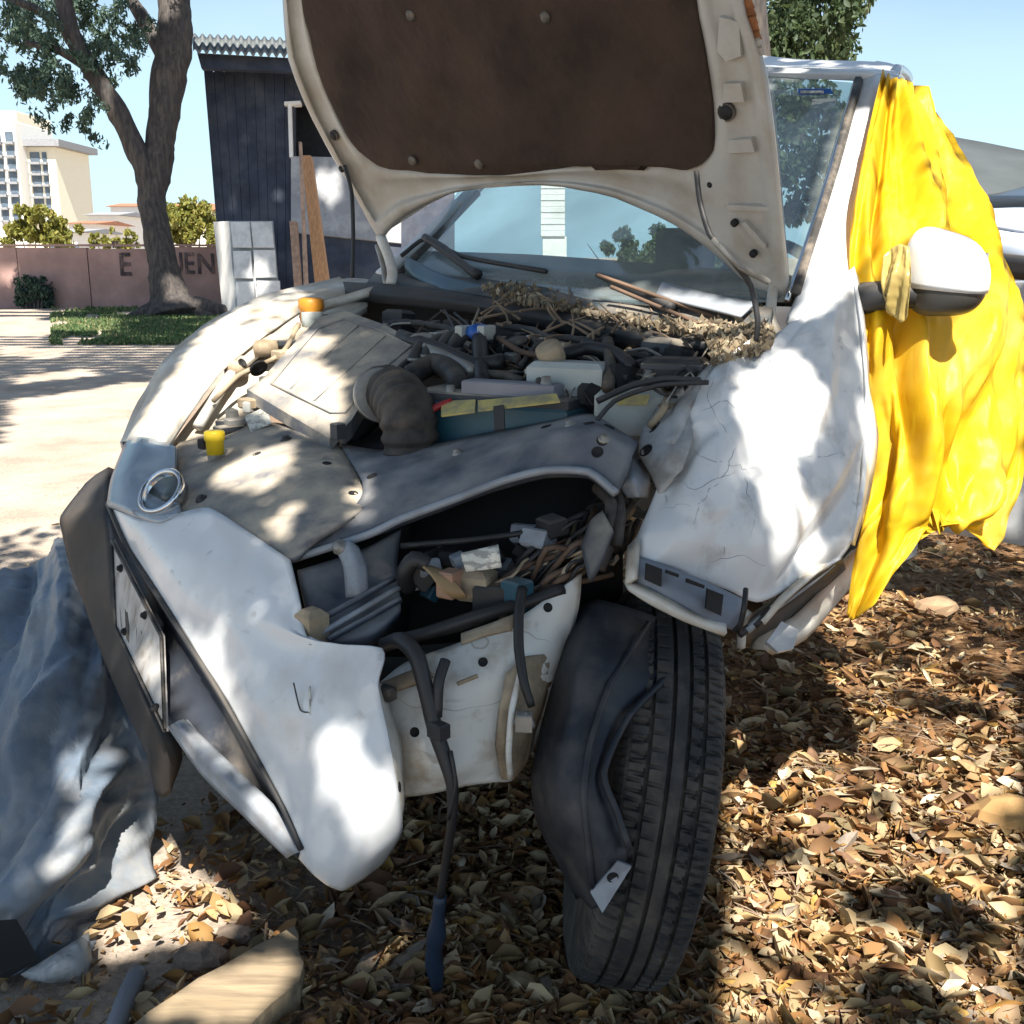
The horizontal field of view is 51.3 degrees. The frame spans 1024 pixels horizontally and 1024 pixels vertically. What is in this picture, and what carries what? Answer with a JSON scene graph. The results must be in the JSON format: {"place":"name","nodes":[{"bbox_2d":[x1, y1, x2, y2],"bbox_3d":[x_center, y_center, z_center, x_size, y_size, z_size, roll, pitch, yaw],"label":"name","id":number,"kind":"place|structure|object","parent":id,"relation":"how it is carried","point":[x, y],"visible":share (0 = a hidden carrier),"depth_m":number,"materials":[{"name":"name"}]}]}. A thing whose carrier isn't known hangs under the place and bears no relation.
{"place":"outdoors","nodes":[
{"label":"outdoors","id":0,"kind":"place"},
{"bbox_2d":[0,258,1023,1023],"bbox_3d":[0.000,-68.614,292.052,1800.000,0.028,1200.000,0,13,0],"label":"ground","id":1,"kind":"structure","parent":0,"point":[66,408],"depth_m":4.04,"materials":[{"name":"soil"}]},
{"bbox_2d":[0,111,50,129],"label":"apartment block","id":2,"kind":"structure","parent":1,"relation":"on","point":[19,117],"depth_m":157.74,"materials":[{"name":"concrete"}]},
{"bbox_2d":[0,121,52,247],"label":"apartment block","id":3,"kind":"structure","parent":1,"relation":"on","point":[15,187],"depth_m":143.74,"materials":[{"name":"beige concrete"}]},
{"bbox_2d":[2,132,14,143],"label":"window","id":4,"kind":"structure","parent":3,"relation":"in","point":[9,139],"depth_m":142.06,"materials":[{"name":"clear glass"}]},
{"bbox_2d":[4,145,16,157],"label":"window","id":5,"kind":"structure","parent":3,"relation":"in","point":[10,149],"depth_m":142.48,"materials":[{"name":"clear glass"}]},
{"bbox_2d":[5,159,17,171],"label":"window","id":6,"kind":"structure","parent":3,"relation":"in","point":[11,162],"depth_m":142.93,"materials":[{"name":"clear glass"}]},
{"bbox_2d":[8,185,20,196],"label":"window","id":7,"kind":"structure","parent":3,"relation":"in","point":[14,188],"depth_m":143.63,"materials":[{"name":"clear glass"}]},
{"bbox_2d":[13,274,55,308],"bbox_3d":[-13.460,-6.191,30.019,1.172,1.031,0.931,-2,14,-10],"label":"bush","id":8,"kind":"object","parent":1,"relation":"on","point":[31,293],"visible":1,"depth_m":29.91,"materials":[{"name":"green plant"}]},
{"bbox_2d":[0,201,85,247],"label":"bush","id":9,"kind":"object","parent":1,"relation":"on","point":[54,229],"visible":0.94,"depth_m":59.48,"materials":[{"name":"green plant"}]},
{"bbox_2d":[22,139,97,247],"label":"apartment block","id":10,"kind":"structure","parent":1,"relation":"on","point":[60,178],"depth_m":147.67,"materials":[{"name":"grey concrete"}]},
{"bbox_2d":[27,152,40,164],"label":"window","id":11,"kind":"structure","parent":10,"relation":"in","point":[34,156],"depth_m":145.57,"materials":[{"name":"clear glass"}]},
{"bbox_2d":[29,165,41,175],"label":"window","id":12,"kind":"structure","parent":10,"relation":"in","point":[35,169],"depth_m":145.93,"materials":[{"name":"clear glass"}]},
{"bbox_2d":[30,176,41,186],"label":"window","id":13,"kind":"structure","parent":10,"relation":"in","point":[36,180],"depth_m":146.25,"materials":[{"name":"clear glass"}]},
{"bbox_2d":[31,187,43,198],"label":"window","id":14,"kind":"structure","parent":10,"relation":"in","point":[37,191],"depth_m":146.57,"materials":[{"name":"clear glass"}]},
{"bbox_2d":[0,537,157,983],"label":"blue grey sheet","id":15,"kind":"object","parent":1,"relation":"on","point":[78,808],"visible":0.92,"depth_m":2.40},
{"bbox_2d":[50,229,122,248],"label":"house","id":16,"kind":"structure","parent":1,"relation":"on","point":[81,239],"depth_m":79.44,"materials":[{"name":"paint"}]},
{"bbox_2d":[68,221,135,239],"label":"house","id":17,"kind":"structure","parent":1,"relation":"on","point":[120,227],"depth_m":94.63,"materials":[{"name":"beige concrete"}]},
{"bbox_2d":[0,241,221,307],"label":"boundary wall","id":18,"kind":"structure","parent":1,"relation":"on","point":[80,277],"depth_m":30.25,"materials":[{"name":"pink paint"}]},
{"bbox_2d":[86,226,140,248],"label":"bush","id":19,"kind":"object","parent":1,"relation":"on","point":[104,239],"visible":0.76,"depth_m":54.75,"materials":[{"name":"green plant"}]},
{"bbox_2d":[0,0,227,316],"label":"tree","id":20,"kind":"object","parent":1,"relation":"on","point":[168,37],"visible":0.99,"depth_m":25.62,"materials":[{"name":"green plant"}]},
{"bbox_2d":[84,212,144,248],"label":"house","id":21,"kind":"structure","parent":1,"relation":"on","point":[132,218],"depth_m":109.23,"materials":[{"name":"paint"}]},
{"bbox_2d":[105,203,138,212],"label":"house","id":22,"kind":"structure","parent":1,"relation":"on","point":[126,207],"depth_m":115.57,"materials":[{"name":"paint"}]},
{"bbox_2d":[48,305,219,344],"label":"grass","id":23,"kind":"structure","parent":1,"relation":"on","point":[122,329],"depth_m":21.24,"materials":[{"name":"plant"}]},
{"bbox_2d":[166,193,215,246],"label":"bush","id":24,"kind":"object","parent":1,"relation":"on","point":[190,222],"visible":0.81,"depth_m":44.65,"materials":[{"name":"green plant"}]},
{"bbox_2d":[172,941,228,974],"bbox_3d":[-0.644,0.927,2.220,0.118,0.058,0.083,0,13,0],"label":"stone","id":25,"kind":"object","parent":1,"relation":"on","point":[193,956],"visible":0.91,"depth_m":2.19,"materials":[{"name":"stone"}]},
{"bbox_2d":[135,926,304,1023],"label":"wood plank","id":26,"kind":"object","parent":1,"relation":"on","point":[262,983],"visible":0.98,"depth_m":2.04,"materials":[{"name":"wood"}]},
{"bbox_2d":[216,923,257,947],"bbox_3d":[-0.592,0.913,2.295,0.088,0.052,0.068,-5,14,-21],"label":"stone","id":27,"kind":"object","parent":1,"relation":"on","point":[237,932],"visible":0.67,"depth_m":2.28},
{"bbox_2d":[213,221,279,310],"bbox_3d":[-6.316,-5.762,25.476,1.364,2.298,1.943,-4,14,-17],"label":"window frame","id":28,"kind":"object","parent":1,"relation":"on","point":[247,260],"visible":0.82,"depth_m":24.94,"materials":[{"name":"wood"}]},
{"bbox_2d":[289,221,301,286],"bbox_3d":[-4.917,-5.798,24.300,0.206,1.609,0.624,-4,14,-17],"label":"wooden post","id":29,"kind":"object","parent":1,"relation":"on","point":[295,251],"visible":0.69,"depth_m":24.20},
{"bbox_2d":[299,142,308,284],"bbox_3d":[-4.616,-6.551,23.650,0.108,3.218,0.885,-2,14,-8],"label":"wooden post","id":30,"kind":"object","parent":1,"relation":"on","point":[304,252],"visible":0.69,"depth_m":23.60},
{"bbox_2d":[303,155,329,281],"bbox_3d":[-4.426,-6.491,24.154,0.404,3.057,1.172,-6,15,-24],"label":"wooden post","id":31,"kind":"object","parent":1,"relation":"on","point":[320,263],"visible":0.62,"depth_m":24.00,"materials":[{"name":"wood"}]},
{"bbox_2d":[193,33,454,289],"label":"shed","id":32,"kind":"structure","parent":1,"relation":"on","point":[261,125],"depth_m":27.50,"materials":[{"name":"grey paint"}]},
{"bbox_2d":[296,106,331,156],"bbox_3d":[-4.453,-10.156,28.450,2.999,1.658,0.490,0,13,0],"label":"doorway","id":33,"kind":"structure","parent":32,"relation":"in","point":[307,133],"depth_m":28.40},
{"bbox_2d":[0,484,1023,1023],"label":"fallen leaves","id":34,"kind":"object","parent":1,"relation":"on","point":[824,964],"depth_m":2.43,"materials":[{"name":"plant"}]},
{"bbox_2d":[106,964,148,1023],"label":"grey pipe","id":35,"kind":"object","parent":34,"relation":"on","point":[133,982],"visible":0.96,"depth_m":2.07,"materials":[{"name":"plastic"}]},
{"bbox_2d":[315,902,334,939],"bbox_3d":[-0.408,0.891,2.326,0.051,0.028,0.077,-13,21,5],"label":"fallen leaf","id":36,"kind":"object","parent":34,"relation":"on","point":[329,912],"visible":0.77,"depth_m":2.33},
{"bbox_2d":[314,957,340,965],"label":"fallen leaf","id":37,"kind":"object","parent":34,"relation":"on","point":[326,961],"visible":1,"depth_m":2.20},
{"bbox_2d":[320,917,343,929],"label":"fallen leaf","id":38,"kind":"object","parent":34,"relation":"on","point":[332,922],"visible":1,"depth_m":2.30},
{"bbox_2d":[356,950,379,972],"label":"fallen leaf","id":39,"kind":"object","parent":34,"relation":"on","point":[368,958],"visible":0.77,"depth_m":2.18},
{"bbox_2d":[359,957,378,972],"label":"fallen leaf","id":40,"kind":"object","parent":34,"relation":"on","point":[365,967],"visible":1,"depth_m":2.16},
{"bbox_2d":[353,881,388,908],"bbox_3d":[-0.315,0.874,2.422,0.097,0.035,0.064,-11,27,9],"label":"fallen leaf","id":41,"kind":"object","parent":34,"relation":"on","point":[376,891],"visible":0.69,"depth_m":2.43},
{"bbox_2d":[365,869,396,884],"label":"fallen leaf","id":42,"kind":"object","parent":34,"relation":"on","point":[378,876],"visible":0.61,"depth_m":2.48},
{"bbox_2d":[378,856,393,870],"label":"fallen leaf","id":43,"kind":"object","parent":34,"relation":"on","point":[388,863],"visible":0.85,"depth_m":2.54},
{"bbox_2d":[368,891,407,910],"bbox_3d":[-0.279,0.865,2.384,0.091,0.024,0.043,-21,26,10],"label":"fallen leaf","id":44,"kind":"object","parent":34,"relation":"on","point":[390,897],"visible":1,"depth_m":2.39,"materials":[{"name":"plant"}]},
{"bbox_2d":[370,983,410,998],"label":"fallen leaf","id":45,"kind":"object","parent":34,"relation":"on","point":[398,988],"visible":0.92,"depth_m":2.10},
{"bbox_2d":[386,917,419,937],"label":"fallen leaf","id":46,"kind":"object","parent":34,"relation":"on","point":[401,924],"visible":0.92,"depth_m":2.30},
{"bbox_2d":[387,938,425,970],"bbox_3d":[-0.218,0.907,2.187,0.040,0.018,0.125,11,17,38],"label":"fallen leaf","id":47,"kind":"object","parent":34,"relation":"on","point":[400,959],"visible":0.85,"depth_m":2.18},
{"bbox_2d":[399,964,414,988],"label":"fallen leaf","id":48,"kind":"object","parent":34,"relation":"on","point":[409,971],"visible":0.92,"depth_m":2.12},
{"bbox_2d":[394,893,421,912],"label":"fallen leaf","id":49,"kind":"object","parent":34,"relation":"on","point":[407,895],"visible":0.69,"depth_m":2.40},
{"bbox_2d":[411,998,436,1012],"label":"fallen leaf","id":50,"kind":"object","parent":34,"relation":"on","point":[426,1007],"visible":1,"depth_m":2.05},
{"bbox_2d":[461,1000,472,1017],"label":"fallen leaf","id":51,"kind":"object","parent":34,"relation":"on","point":[465,1008],"visible":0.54,"depth_m":2.04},
{"bbox_2d":[459,791,475,812],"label":"fallen leaf","id":52,"kind":"object","parent":34,"relation":"on","point":[464,797],"visible":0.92,"depth_m":2.83,"materials":[{"name":"plant"}]},
{"bbox_2d":[449,916,489,932],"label":"fallen leaf","id":53,"kind":"object","parent":34,"relation":"on","point":[470,921],"visible":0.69,"depth_m":2.32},
{"bbox_2d":[460,924,478,936],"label":"fallen leaf","id":54,"kind":"object","parent":34,"relation":"on","point":[473,928],"visible":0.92,"depth_m":2.28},
{"bbox_2d":[476,913,512,925],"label":"fallen leaf","id":55,"kind":"object","parent":34,"relation":"on","point":[485,919],"visible":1,"depth_m":2.32,"materials":[{"name":"plant"}]},
{"bbox_2d":[501,917,515,938],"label":"fallen leaf","id":56,"kind":"object","parent":34,"relation":"on","point":[506,925],"visible":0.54,"depth_m":2.30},
{"bbox_2d":[500,902,526,930],"bbox_3d":[0.008,0.900,2.360,0.081,0.023,0.067,14,38,1],"label":"fallen leaf","id":57,"kind":"object","parent":34,"relation":"on","point":[505,908],"visible":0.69,"depth_m":2.37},
{"bbox_2d":[506,970,540,985],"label":"fallen leaf","id":58,"kind":"object","parent":34,"relation":"on","point":[524,978],"visible":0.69,"depth_m":2.12,"materials":[{"name":"plant"}]},
{"bbox_2d":[509,881,545,888],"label":"fallen leaf","id":59,"kind":"object","parent":34,"relation":"on","point":[520,883],"visible":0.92,"depth_m":2.44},
{"bbox_2d":[531,893,545,913],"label":"fallen leaf","id":60,"kind":"object","parent":34,"relation":"on","point":[535,901],"visible":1,"depth_m":2.38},
{"bbox_2d":[538,971,552,995],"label":"fallen leaf","id":61,"kind":"object","parent":34,"relation":"on","point":[544,981],"visible":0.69,"depth_m":2.12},
{"bbox_2d":[712,852,746,860],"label":"fallen leaf","id":62,"kind":"object","parent":34,"relation":"on","point":[728,856],"visible":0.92,"depth_m":2.54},
{"bbox_2d":[721,788,746,798],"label":"fallen leaf","id":63,"kind":"object","parent":34,"relation":"on","point":[729,793],"visible":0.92,"depth_m":2.83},
{"bbox_2d":[724,753,752,772],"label":"fallen leaf","id":64,"kind":"object","parent":34,"relation":"on","point":[735,761],"visible":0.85,"depth_m":3.04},
{"bbox_2d":[737,716,767,730],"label":"fallen leaf","id":65,"kind":"object","parent":34,"relation":"on","point":[747,721],"visible":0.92,"depth_m":3.31,"materials":[{"name":"plant"}]},
{"bbox_2d":[753,926,772,945],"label":"fallen leaf","id":66,"kind":"object","parent":34,"relation":"on","point":[767,933],"visible":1,"depth_m":2.27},
{"bbox_2d":[759,958,779,972],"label":"fallen leaf","id":67,"kind":"object","parent":34,"relation":"on","point":[769,962],"visible":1,"depth_m":2.17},
{"bbox_2d":[766,1006,777,1023],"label":"fallen leaf","id":68,"kind":"object","parent":34,"relation":"on","point":[771,1014],"visible":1,"depth_m":2.01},
{"bbox_2d":[776,658,794,672],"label":"fallen leaf","id":69,"kind":"object","parent":34,"relation":"on","point":[782,664],"visible":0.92,"depth_m":3.77,"materials":[{"name":"plant"}]},
{"bbox_2d":[778,767,792,778],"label":"fallen leaf","id":70,"kind":"object","parent":34,"relation":"on","point":[785,773],"visible":1,"depth_m":2.96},
{"bbox_2d":[773,905,797,916],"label":"fallen leaf","id":71,"kind":"object","parent":34,"relation":"on","point":[788,910],"visible":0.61,"depth_m":2.35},
{"bbox_2d":[792,834,816,858],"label":"fallen leaf","id":72,"kind":"object","parent":34,"relation":"on","point":[797,843],"visible":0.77,"depth_m":2.63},
{"bbox_2d":[799,919,827,934],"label":"fallen leaf","id":73,"kind":"object","parent":34,"relation":"on","point":[818,926],"visible":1,"depth_m":2.30,"materials":[{"name":"plant"}]},
{"bbox_2d":[807,741,820,773],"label":"fallen leaf","id":74,"kind":"object","parent":34,"relation":"on","point":[811,751],"visible":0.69,"depth_m":3.07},
{"bbox_2d":[807,1008,823,1023],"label":"fallen leaf","id":75,"kind":"object","parent":34,"relation":"on","point":[813,1014],"visible":1,"depth_m":2.02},
{"bbox_2d":[806,822,837,835],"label":"fallen leaf","id":76,"kind":"object","parent":34,"relation":"on","point":[819,828],"visible":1,"depth_m":2.67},
{"bbox_2d":[836,831,857,851],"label":"fallen leaf","id":77,"kind":"object","parent":34,"relation":"on","point":[849,839],"visible":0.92,"depth_m":2.62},
{"bbox_2d":[839,850,859,869],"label":"fallen leaf","id":78,"kind":"object","parent":34,"relation":"on","point":[850,860],"visible":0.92,"depth_m":2.54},
{"bbox_2d":[847,954,863,967],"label":"fallen leaf","id":79,"kind":"object","parent":34,"relation":"on","point":[851,959],"visible":1,"depth_m":2.18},
{"bbox_2d":[871,1003,891,1023],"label":"fallen leaf","id":80,"kind":"object","parent":34,"relation":"on","point":[887,1011],"visible":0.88,"depth_m":2.04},
{"bbox_2d":[869,887,907,898],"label":"fallen leaf","id":81,"kind":"object","parent":34,"relation":"on","point":[877,891],"visible":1,"depth_m":2.41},
{"bbox_2d":[880,790,899,800],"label":"fallen leaf","id":82,"kind":"object","parent":34,"relation":"on","point":[886,795],"visible":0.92,"depth_m":2.84,"materials":[{"name":"plant"}]},
{"bbox_2d":[883,887,911,917],"bbox_3d":[0.861,0.876,2.383,0.074,0.021,0.061,22,16,15],"label":"fallen leaf","id":83,"kind":"object","parent":34,"relation":"on","point":[890,901],"visible":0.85,"depth_m":2.39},
{"bbox_2d":[893,999,922,1011],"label":"fallen leaf","id":84,"kind":"object","parent":34,"relation":"on","point":[912,1005],"visible":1,"depth_m":2.05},
{"bbox_2d":[903,979,931,1001],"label":"fallen leaf","id":85,"kind":"object","parent":34,"relation":"on","point":[926,988],"visible":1,"depth_m":2.09,"materials":[{"name":"plant"}]},
{"bbox_2d":[910,828,927,841],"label":"fallen leaf","id":86,"kind":"object","parent":34,"relation":"on","point":[915,836],"visible":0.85,"depth_m":2.67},
{"bbox_2d":[907,957,948,965],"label":"fallen leaf","id":87,"kind":"object","parent":34,"relation":"on","point":[917,961],"visible":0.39,"depth_m":2.19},
{"bbox_2d":[920,794,940,803],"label":"fallen leaf","id":88,"kind":"object","parent":34,"relation":"on","point":[929,797],"visible":1,"depth_m":2.83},
{"bbox_2d":[913,862,949,878],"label":"fallen leaf","id":89,"kind":"object","parent":34,"relation":"on","point":[937,868],"visible":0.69,"depth_m":2.51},
{"bbox_2d":[934,892,952,913],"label":"fallen leaf","id":90,"kind":"object","parent":34,"relation":"on","point":[945,897],"visible":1,"depth_m":2.38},
{"bbox_2d":[940,931,966,941],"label":"fallen leaf","id":91,"kind":"object","parent":34,"relation":"on","point":[945,935],"visible":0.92,"depth_m":2.25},
{"bbox_2d":[935,979,979,996],"bbox_3d":[0.872,0.940,2.087,0.087,0.028,0.044,-5,14,7],"label":"fallen leaf","id":92,"kind":"object","parent":34,"relation":"on","point":[948,984],"visible":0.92,"depth_m":2.10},
{"bbox_2d":[957,759,979,772],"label":"fallen leaf","id":93,"kind":"object","parent":34,"relation":"on","point":[968,765],"visible":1,"depth_m":3.00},
{"bbox_2d":[955,1009,989,1023],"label":"fallen leaf","id":94,"kind":"object","parent":34,"relation":"on","point":[971,1013],"visible":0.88,"depth_m":2.04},
{"bbox_2d":[973,751,991,765],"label":"fallen leaf","id":95,"kind":"object","parent":34,"relation":"on","point":[984,759],"visible":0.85,"depth_m":3.04,"materials":[{"name":"plant"}]},
{"bbox_2d":[980,985,1013,999],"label":"fallen leaf","id":96,"kind":"object","parent":34,"relation":"on","point":[1002,992],"visible":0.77,"depth_m":2.09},
{"bbox_2d":[986,847,1010,861],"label":"fallen leaf","id":97,"kind":"object","parent":34,"relation":"on","point":[997,850],"visible":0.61,"depth_m":2.60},
{"bbox_2d":[997,776,1023,794],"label":"fallen leaf","id":98,"kind":"object","parent":34,"relation":"on","point":[1004,780],"visible":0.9,"depth_m":2.92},
{"bbox_2d":[59,0,1023,992],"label":"damaged car","id":99,"kind":"object","parent":1,"relation":"on","point":[355,598],"visible":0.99,"depth_m":2.18,"materials":[{"name":"paint"}]},
{"bbox_2d":[476,279,749,343],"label":"twig litter","id":100,"kind":"object","parent":99,"relation":"on","point":[507,321],"visible":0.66,"depth_m":2.56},
{"bbox_2d":[481,275,775,365],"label":"dry leaf litter","id":101,"kind":"object","parent":99,"relation":"on","point":[725,342],"visible":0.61,"depth_m":2.45,"materials":[{"name":"plant"}]},
{"bbox_2d":[847,69,1023,620],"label":"yellow sheet","id":102,"kind":"object","parent":99,"relation":"on","point":[947,393],"visible":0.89,"depth_m":2.38,"materials":[{"name":"fabric"}]},
{"bbox_2d":[541,186,566,256],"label":"house","id":103,"kind":"structure","parent":1,"relation":"on","point":[554,240],"depth_m":40.04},
{"bbox_2d":[587,222,722,268],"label":"bush","id":104,"kind":"object","parent":1,"relation":"on","point":[623,235],"visible":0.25,"depth_m":44.97,"materials":[{"name":"green plant"}]},
{"bbox_2d":[752,0,788,267],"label":"tree","id":105,"kind":"object","parent":1,"relation":"on","point":[760,8],"visible":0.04,"depth_m":13.25,"materials":[{"name":"green plant"}]},
{"bbox_2d":[722,0,876,263],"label":"tree","id":106,"kind":"object","parent":1,"relation":"on","point":[798,29],"visible":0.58,"depth_m":14.83,"materials":[{"name":"green plant"}]},
{"bbox_2d":[914,596,959,617],"bbox_3d":[1.752,0.391,4.402,0.189,0.090,0.128,0,13,0],"label":"stone","id":107,"kind":"object","parent":1,"relation":"on","point":[944,606],"visible":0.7,"depth_m":4.36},
{"bbox_2d":[955,137,1023,193],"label":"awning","id":108,"kind":"object","parent":1,"relation":"on","point":[997,168],"visible":0.15,"depth_m":8.99,"materials":[{"name":"fabric"}]},
{"bbox_2d":[963,793,1023,837],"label":"stone","id":109,"kind":"object","parent":1,"relation":"on","point":[1005,810],"visible":0.73,"depth_m":2.72,"materials":[{"name":"stone"}]},
{"bbox_2d":[987,186,1023,279],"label":"parked car","id":110,"kind":"object","parent":1,"relation":"on","point":[1008,207],"visible":0.23,"depth_m":6.53,"materials":[{"name":"silver metal"}]},
{"bbox_2d":[0,0,1023,257],"label":"sky","id":111,"kind":"structure","parent":0,"point":[969,54],"materials":[{"name":"blue"}]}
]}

